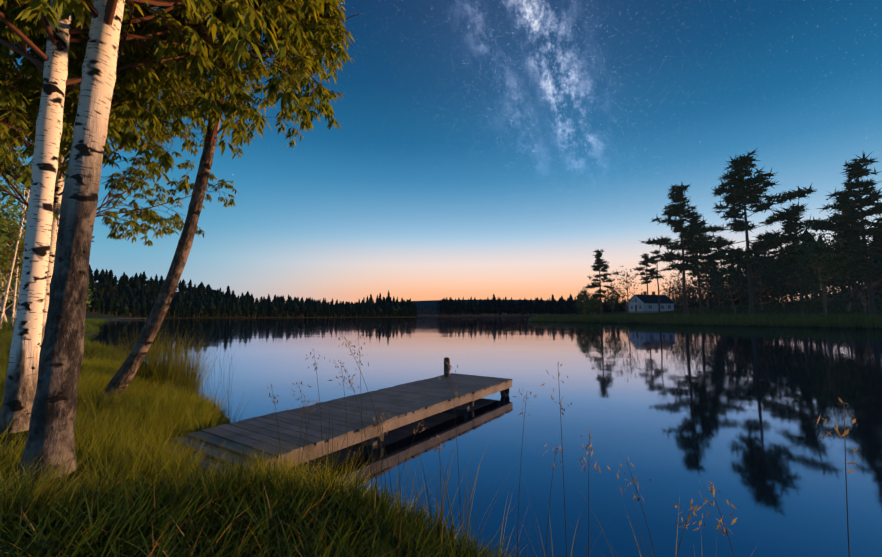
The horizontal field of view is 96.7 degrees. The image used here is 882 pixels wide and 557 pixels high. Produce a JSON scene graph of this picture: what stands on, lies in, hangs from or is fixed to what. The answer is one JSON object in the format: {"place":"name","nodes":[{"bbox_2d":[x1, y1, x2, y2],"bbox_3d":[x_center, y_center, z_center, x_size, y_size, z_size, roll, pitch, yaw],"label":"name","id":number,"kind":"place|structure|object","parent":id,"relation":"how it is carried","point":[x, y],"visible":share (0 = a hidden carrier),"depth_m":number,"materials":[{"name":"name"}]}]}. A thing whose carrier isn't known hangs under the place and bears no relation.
{"place":"outdoors","nodes":[
{"label":"outdoors","id":0,"kind":"place"},
{"bbox_2d":[0,229,881,317],"bbox_3d":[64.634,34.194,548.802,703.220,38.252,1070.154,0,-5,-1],"label":"distant forest","id":1,"kind":"object","parent":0,"point":[202,299],"visible":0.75,"depth_m":316.24,"materials":[{"name":"black plant"}]},
{"bbox_2d":[0,282,881,556],"bbox_3d":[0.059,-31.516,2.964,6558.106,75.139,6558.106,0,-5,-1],"label":"ground","id":2,"kind":"structure","parent":0,"point":[8,313],"depth_m":101.95,"materials":[{"name":"green plant"}]},
{"bbox_2d":[0,190,29,328],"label":"birch","id":3,"kind":"object","parent":2,"relation":"on","point":[8,285],"visible":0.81,"depth_m":28.16,"materials":[{"name":"white plant"}]},
{"bbox_2d":[10,164,27,326],"bbox_3d":[-35.620,-2.975,33.184,0.636,14.005,0.216,-5,-7,42],"label":"birch","id":4,"kind":"object","parent":2,"relation":"on","point":[13,306],"visible":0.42,"depth_m":32.68,"materials":[{"name":"white plant"}]},
{"bbox_2d":[0,0,71,433],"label":"birch","id":5,"kind":"object","parent":2,"relation":"on","point":[21,381],"visible":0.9,"depth_m":4.07,"materials":[{"name":"white plant"}]},
{"bbox_2d":[41,146,66,344],"bbox_3d":[-9.363,-5.572,9.954,0.621,15.005,0.307,0,-5,-1],"label":"birch","id":6,"kind":"object","parent":2,"relation":"on","point":[58,189],"visible":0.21,"depth_m":9.49,"materials":[{"name":"white plant"}]},
{"bbox_2d":[14,0,124,481],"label":"birch","id":7,"kind":"object","parent":2,"relation":"on","point":[53,414],"visible":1,"depth_m":3.36,"materials":[{"name":"grey plant"}]},
{"bbox_2d":[105,317,147,319],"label":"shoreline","id":8,"kind":"structure","parent":2,"relation":"on","point":[145,318],"depth_m":181.20,"materials":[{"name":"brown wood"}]},
{"bbox_2d":[96,38,228,402],"bbox_3d":[-4.864,-3.970,7.377,2.136,12.602,0.357,1,-5,-7],"label":"trunk","id":9,"kind":"object","parent":2,"relation":"on","point":[128,369],"visible":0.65,"depth_m":6.88,"materials":[{"name":"brown plant"}]},
{"bbox_2d":[0,0,358,278],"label":"foliage","id":10,"kind":"object","parent":2,"relation":"on","point":[129,86],"depth_m":5.93,"materials":[{"name":"green plant"}]},
{"bbox_2d":[0,316,535,556],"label":"bank grass","id":11,"kind":"structure","parent":2,"relation":"on","point":[217,516],"depth_m":2.88,"materials":[{"name":"green plant"}]},
{"bbox_2d":[0,147,881,322],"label":"tree","id":12,"kind":"object","parent":2,"relation":"on","point":[15,207],"depth_m":55.82,"materials":[{"name":"black plant"}]},
{"bbox_2d":[7,280,881,317],"bbox_3d":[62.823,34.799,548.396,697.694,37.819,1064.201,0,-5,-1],"label":"forest trunks","id":13,"kind":"object","parent":2,"relation":"on","point":[452,315],"visible":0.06,"depth_m":339.10,"materials":[{"name":"brown wood"}]},
{"bbox_2d":[102,321,861,556],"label":"tall grasses","id":14,"kind":"object","parent":2,"relation":"on","point":[170,369],"visible":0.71,"depth_m":3.67,"materials":[{"name":"green plant"}]},
{"bbox_2d":[626,291,675,312],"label":"house","id":15,"kind":"structure","parent":2,"relation":"on","point":[644,303],"depth_m":117.99,"materials":[{"name":"paint"}]},
{"bbox_2d":[529,299,881,327],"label":"shore","id":16,"kind":"structure","parent":2,"relation":"on","point":[712,316],"depth_m":84.38,"materials":[{"name":"black plant"}]},
{"bbox_2d":[574,196,881,314],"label":"bushes","id":17,"kind":"object","parent":2,"relation":"on","point":[589,303],"visible":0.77,"depth_m":94.34,"materials":[{"name":"green plant"}]},
{"bbox_2d":[585,149,881,315],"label":"pine trees","id":18,"kind":"object","parent":2,"relation":"on","point":[771,240],"depth_m":81.68,"materials":[{"name":"black plant"}]},
{"bbox_2d":[0,0,881,304],"label":"sky","id":19,"kind":"structure","parent":0,"point":[482,149],"materials":[{"name":"blue"}]},
{"bbox_2d":[86,316,881,556],"bbox_3d":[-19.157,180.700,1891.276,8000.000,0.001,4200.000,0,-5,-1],"label":"lake water","id":20,"kind":"structure","parent":0,"point":[674,413],"depth_m":7.18,"materials":[{"name":"blue liquid"}]},
{"bbox_2d":[159,357,511,478],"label":"jetty","id":21,"kind":"object","parent":20,"relation":"in","point":[405,404],"visible":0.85,"depth_m":5.83,"materials":[{"name":"grey wood"}]}
]}

